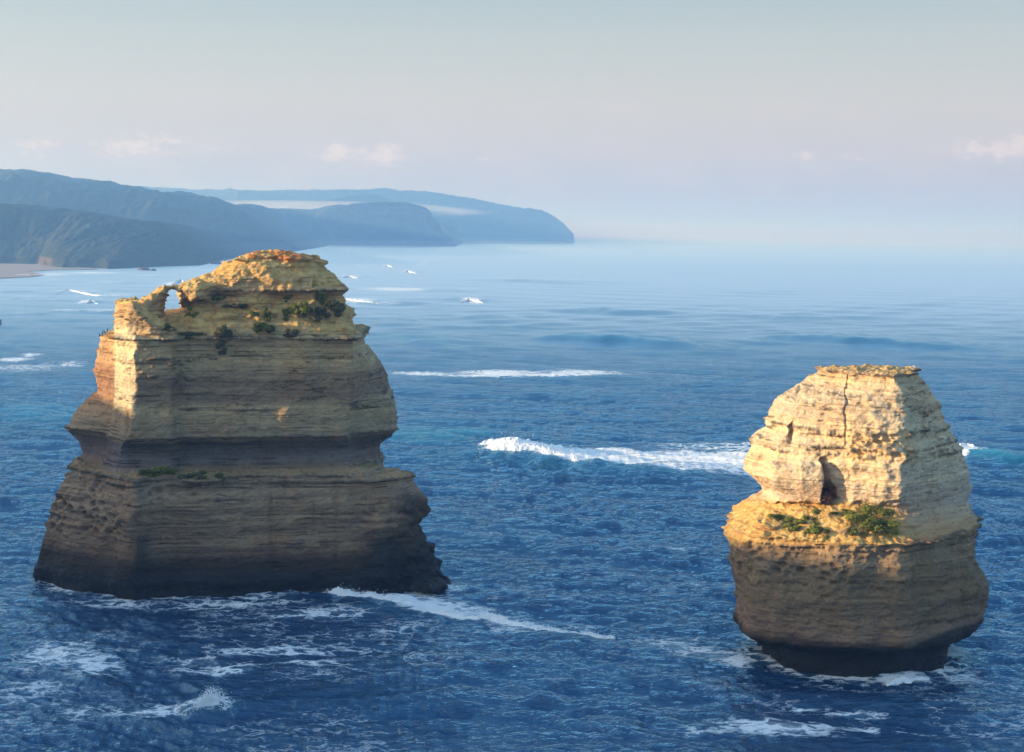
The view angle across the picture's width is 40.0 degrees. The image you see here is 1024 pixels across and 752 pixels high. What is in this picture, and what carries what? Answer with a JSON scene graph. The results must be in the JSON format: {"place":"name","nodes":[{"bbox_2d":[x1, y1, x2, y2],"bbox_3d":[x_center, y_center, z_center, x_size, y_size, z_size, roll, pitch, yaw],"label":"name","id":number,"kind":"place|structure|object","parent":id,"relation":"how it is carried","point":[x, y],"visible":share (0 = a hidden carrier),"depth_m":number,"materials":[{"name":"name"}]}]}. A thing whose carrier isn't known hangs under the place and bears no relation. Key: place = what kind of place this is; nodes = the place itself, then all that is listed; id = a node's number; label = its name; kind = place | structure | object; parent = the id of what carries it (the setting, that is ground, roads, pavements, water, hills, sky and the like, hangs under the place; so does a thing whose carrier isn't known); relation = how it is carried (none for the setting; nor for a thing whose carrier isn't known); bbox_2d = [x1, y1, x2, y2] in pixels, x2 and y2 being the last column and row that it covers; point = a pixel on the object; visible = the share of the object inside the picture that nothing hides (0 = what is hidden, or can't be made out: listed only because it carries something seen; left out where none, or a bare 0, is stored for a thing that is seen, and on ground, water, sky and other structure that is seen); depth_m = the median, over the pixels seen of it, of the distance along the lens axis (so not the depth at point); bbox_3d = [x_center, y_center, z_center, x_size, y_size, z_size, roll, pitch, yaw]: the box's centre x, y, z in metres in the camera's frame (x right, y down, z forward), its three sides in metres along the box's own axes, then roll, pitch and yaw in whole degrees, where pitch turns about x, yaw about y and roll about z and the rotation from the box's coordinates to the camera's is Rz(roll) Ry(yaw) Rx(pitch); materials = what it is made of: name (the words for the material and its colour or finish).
{"place":"outdoors","nodes":[
{"label":"outdoors","id":0,"kind":"place"},
{"bbox_2d":[0,263,95,278],"bbox_3d":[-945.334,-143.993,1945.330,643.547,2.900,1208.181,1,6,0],"label":"beach","id":1,"kind":"structure","parent":0,"point":[9,270],"depth_m":2142.45,"materials":[{"name":"beige sand"}]},
{"bbox_2d":[0,203,254,268],"bbox_3d":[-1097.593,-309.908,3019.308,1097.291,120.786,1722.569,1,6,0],"label":"hills","id":2,"kind":"structure","parent":0,"point":[51,236],"depth_m":2576.59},
{"bbox_2d":[0,169,326,250],"bbox_3d":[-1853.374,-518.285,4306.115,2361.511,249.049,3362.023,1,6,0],"label":"hills","id":3,"kind":"structure","parent":0,"point":[245,227],"depth_m":3907.33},
{"bbox_2d":[234,204,288,226],"bbox_3d":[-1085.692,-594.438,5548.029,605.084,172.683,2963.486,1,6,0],"label":"hills","id":4,"kind":"structure","parent":0,"point":[268,214],"depth_m":5498.06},
{"bbox_2d":[141,186,574,243],"bbox_3d":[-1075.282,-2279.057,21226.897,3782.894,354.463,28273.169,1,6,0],"label":"hills","id":5,"kind":"structure","parent":0,"point":[473,219],"depth_m":10041.55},
{"bbox_2d":[270,201,460,245],"bbox_3d":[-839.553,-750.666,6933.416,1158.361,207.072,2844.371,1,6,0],"label":"hills","id":6,"kind":"structure","parent":0,"point":[387,223],"depth_m":6639.51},
{"bbox_2d":[288,194,460,239],"bbox_3d":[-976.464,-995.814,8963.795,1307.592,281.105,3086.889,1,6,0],"label":"hills","id":7,"kind":"structure","parent":0,"point":[453,230],"depth_m":8134.87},
{"bbox_2d":[0,236,1023,751],"bbox_3d":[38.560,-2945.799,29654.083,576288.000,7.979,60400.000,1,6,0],"label":"water","id":8,"kind":"structure","parent":0,"point":[662,374],"depth_m":326.50,"materials":[{"name":"blue liquid"}]},
{"bbox_2d":[58,289,97,295],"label":"breaking wave","id":9,"kind":"object","parent":8,"relation":"on","point":[79,292],"visible":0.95,"depth_m":1390.75,"materials":[{"name":"white liquid"}]},
{"bbox_2d":[85,299,98,303],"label":"breaking wave","id":10,"kind":"object","parent":8,"relation":"on","point":[93,301],"visible":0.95,"depth_m":1223.31,"materials":[{"name":"white liquid"}]},
{"bbox_2d":[137,267,149,270],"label":"sea rock","id":11,"kind":"object","parent":8,"relation":"in","point":[144,268],"visible":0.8,"depth_m":2183.85,"materials":[{"name":"stone"}]},
{"bbox_2d":[171,278,184,284],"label":"breaking wave","id":12,"kind":"object","parent":8,"relation":"on","point":[180,280],"visible":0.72,"depth_m":1670.95,"materials":[{"name":"white liquid"}]},
{"bbox_2d":[189,683,234,713],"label":"breaking wave","id":13,"kind":"object","parent":8,"relation":"on","point":[210,698],"visible":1,"depth_m":192.11,"materials":[{"name":"white liquid"}]},
{"bbox_2d":[211,260,221,263],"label":"sea rock","id":14,"kind":"object","parent":8,"relation":"in","point":[215,262],"visible":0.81,"depth_m":2647.63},
{"bbox_2d":[32,249,450,600],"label":"sea stack","id":15,"kind":"object","parent":8,"relation":"in","point":[286,436],"visible":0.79,"depth_m":255.16,"materials":[{"name":"stone"}]},
{"bbox_2d":[137,469,159,476],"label":"bush","id":16,"kind":"object","parent":15,"relation":"on","point":[146,472],"visible":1,"depth_m":250.09,"materials":[{"name":"green plant"}]},
{"bbox_2d":[148,466,177,473],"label":"bush","id":17,"kind":"object","parent":15,"relation":"on","point":[165,470],"visible":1,"depth_m":250.06,"materials":[{"name":"green plant"}]},
{"bbox_2d":[161,323,177,331],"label":"bush","id":18,"kind":"object","parent":15,"relation":"on","point":[168,327],"visible":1,"depth_m":249.97,"materials":[{"name":"green plant"}]},
{"bbox_2d":[177,473,193,478],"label":"bush","id":19,"kind":"object","parent":15,"relation":"on","point":[188,475],"visible":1,"depth_m":249.47,"materials":[{"name":"green plant"}]},
{"bbox_2d":[178,331,202,338],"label":"bush","id":20,"kind":"object","parent":15,"relation":"on","point":[189,334],"visible":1,"depth_m":252.32,"materials":[{"name":"green plant"}]},
{"bbox_2d":[184,306,198,316],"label":"bush","id":21,"kind":"object","parent":15,"relation":"on","point":[189,313],"visible":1,"depth_m":254.98,"materials":[{"name":"green plant"}]},
{"bbox_2d":[193,470,206,478],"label":"bush","id":22,"kind":"object","parent":15,"relation":"on","point":[202,472],"visible":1,"depth_m":249.28,"materials":[{"name":"green plant"}]},
{"bbox_2d":[211,294,225,300],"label":"bush","id":23,"kind":"object","parent":15,"relation":"on","point":[217,297],"visible":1,"depth_m":257.32,"materials":[{"name":"green plant"}]},
{"bbox_2d":[212,473,225,481],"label":"bush","id":24,"kind":"object","parent":15,"relation":"on","point":[220,476],"visible":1,"depth_m":251.03,"materials":[{"name":"green plant"}]},
{"bbox_2d":[215,340,226,355],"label":"bush","id":25,"kind":"object","parent":15,"relation":"on","point":[223,351],"visible":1,"depth_m":252.99,"materials":[{"name":"green plant"}]},
{"bbox_2d":[215,324,232,337],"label":"bush","id":26,"kind":"object","parent":15,"relation":"on","point":[223,331],"visible":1,"depth_m":251.22,"materials":[{"name":"green plant"}]},
{"bbox_2d":[221,303,249,308],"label":"bush","id":27,"kind":"object","parent":15,"relation":"on","point":[241,306],"visible":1,"depth_m":255.97,"materials":[{"name":"green plant"}]},
{"bbox_2d":[248,310,259,316],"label":"bush","id":28,"kind":"object","parent":15,"relation":"on","point":[253,313],"visible":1,"depth_m":254.81,"materials":[{"name":"green plant"}]},
{"bbox_2d":[252,321,270,332],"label":"bush","id":29,"kind":"object","parent":15,"relation":"on","point":[259,326],"visible":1,"depth_m":253.93,"materials":[{"name":"green plant"}]},
{"bbox_2d":[262,307,270,321],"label":"bush","id":30,"kind":"object","parent":15,"relation":"on","point":[266,316],"visible":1,"depth_m":255.68,"materials":[{"name":"green plant"}]},
{"bbox_2d":[266,325,274,332],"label":"bush","id":31,"kind":"object","parent":15,"relation":"on","point":[271,329],"visible":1,"depth_m":253.98,"materials":[{"name":"green plant"}]},
{"bbox_2d":[282,308,288,319],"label":"bush","id":32,"kind":"object","parent":15,"relation":"on","point":[284,312],"visible":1,"depth_m":256.88,"materials":[{"name":"green plant"}]},
{"bbox_2d":[283,328,291,336],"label":"bush","id":33,"kind":"object","parent":15,"relation":"on","point":[287,330],"visible":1,"depth_m":254.10,"materials":[{"name":"green plant"}]},
{"bbox_2d":[283,295,293,302],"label":"bush","id":34,"kind":"object","parent":15,"relation":"on","point":[286,298],"visible":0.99,"depth_m":259.14,"materials":[{"name":"green plant"}]},
{"bbox_2d":[286,329,299,337],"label":"bush","id":35,"kind":"object","parent":15,"relation":"on","point":[295,331],"visible":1,"depth_m":254.08,"materials":[{"name":"green plant"}]},
{"bbox_2d":[286,300,309,316],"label":"bush","id":36,"kind":"object","parent":15,"relation":"on","point":[300,307],"visible":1,"depth_m":256.15,"materials":[{"name":"green plant"}]},
{"bbox_2d":[309,307,330,321],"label":"bush","id":37,"kind":"object","parent":15,"relation":"on","point":[316,317],"visible":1,"depth_m":257.41,"materials":[{"name":"green plant"}]},
{"bbox_2d":[312,282,327,304],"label":"bush","id":38,"kind":"object","parent":15,"relation":"on","point":[322,295],"visible":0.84,"depth_m":259.50,"materials":[{"name":"green plant"}]},
{"bbox_2d":[323,299,346,316],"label":"bush","id":39,"kind":"object","parent":15,"relation":"on","point":[338,308],"visible":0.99,"depth_m":259.02,"materials":[{"name":"green plant"}]},
{"bbox_2d":[345,298,377,303],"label":"breaking wave","id":40,"kind":"object","parent":8,"relation":"on","point":[358,300],"visible":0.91,"depth_m":1295.81,"materials":[{"name":"white liquid"}]},
{"bbox_2d":[322,585,422,608],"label":"breaking wave","id":41,"kind":"object","parent":8,"relation":"on","point":[338,591],"visible":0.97,"depth_m":247.47,"materials":[{"name":"white liquid"}]},
{"bbox_2d":[460,297,482,302],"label":"breaking wave","id":42,"kind":"object","parent":8,"relation":"on","point":[472,299],"visible":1,"depth_m":1335.01,"materials":[{"name":"white liquid"}]},
{"bbox_2d":[410,605,615,638],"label":"breaking wave","id":43,"kind":"object","parent":8,"relation":"on","point":[498,618],"visible":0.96,"depth_m":236.16,"materials":[{"name":"white liquid"}]},
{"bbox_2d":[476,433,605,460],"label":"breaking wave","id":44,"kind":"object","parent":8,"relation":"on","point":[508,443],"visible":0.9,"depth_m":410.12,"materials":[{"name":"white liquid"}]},
{"bbox_2d":[721,364,988,676],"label":"sea stack","id":45,"kind":"object","parent":8,"relation":"in","point":[913,594],"visible":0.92,"depth_m":213.02,"materials":[{"name":"stone"}]},
{"bbox_2d":[767,513,792,521],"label":"bush","id":46,"kind":"object","parent":45,"relation":"on","point":[780,516],"visible":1,"depth_m":213.44,"materials":[{"name":"green plant"}]},
{"bbox_2d":[782,524,801,530],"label":"bush","id":47,"kind":"object","parent":45,"relation":"on","point":[795,527],"visible":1,"depth_m":211.30,"materials":[{"name":"green plant"}]},
{"bbox_2d":[785,517,806,526],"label":"bush","id":48,"kind":"object","parent":45,"relation":"on","point":[798,521],"visible":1,"depth_m":212.19,"materials":[{"name":"green plant"}]},
{"bbox_2d":[801,508,821,525],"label":"bush","id":49,"kind":"object","parent":45,"relation":"on","point":[816,512],"visible":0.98,"depth_m":211.80,"materials":[{"name":"green plant"}]},
{"bbox_2d":[803,525,829,538],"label":"bush","id":50,"kind":"object","parent":45,"relation":"on","point":[815,530],"visible":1,"depth_m":209.71,"materials":[{"name":"green plant"}]},
{"bbox_2d":[821,478,838,504],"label":"cave opening","id":51,"kind":"object","parent":45,"relation":"on","point":[827,496],"visible":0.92,"depth_m":215.28,"materials":[{"name":"brown stone"}]},
{"bbox_2d":[830,508,856,514],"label":"bush","id":52,"kind":"object","parent":45,"relation":"on","point":[841,512],"visible":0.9,"depth_m":212.75,"materials":[{"name":"green plant"}]},
{"bbox_2d":[847,528,866,535],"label":"bush","id":53,"kind":"object","parent":45,"relation":"on","point":[854,531],"visible":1,"depth_m":208.23,"materials":[{"name":"green plant"}]},
{"bbox_2d":[844,501,896,531],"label":"bush","id":54,"kind":"object","parent":45,"relation":"on","point":[867,511],"visible":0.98,"depth_m":209.34,"materials":[{"name":"green plant"}]},
{"bbox_2d":[867,518,900,536],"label":"bush","id":55,"kind":"object","parent":45,"relation":"on","point":[880,529],"visible":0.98,"depth_m":208.12,"materials":[{"name":"green plant"}]},
{"bbox_2d":[885,673,929,685],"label":"breaking wave","id":56,"kind":"object","parent":8,"relation":"on","point":[899,680],"visible":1,"depth_m":209.93,"materials":[{"name":"white liquid"}]},
{"bbox_2d":[959,441,974,446],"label":"breaking wave","id":57,"kind":"object","parent":8,"relation":"on","point":[965,444],"visible":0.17,"depth_m":439.57,"materials":[{"name":"white liquid"}]},
{"bbox_2d":[0,0,1023,240],"label":"sky","id":58,"kind":"structure","parent":0,"point":[802,119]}
]}

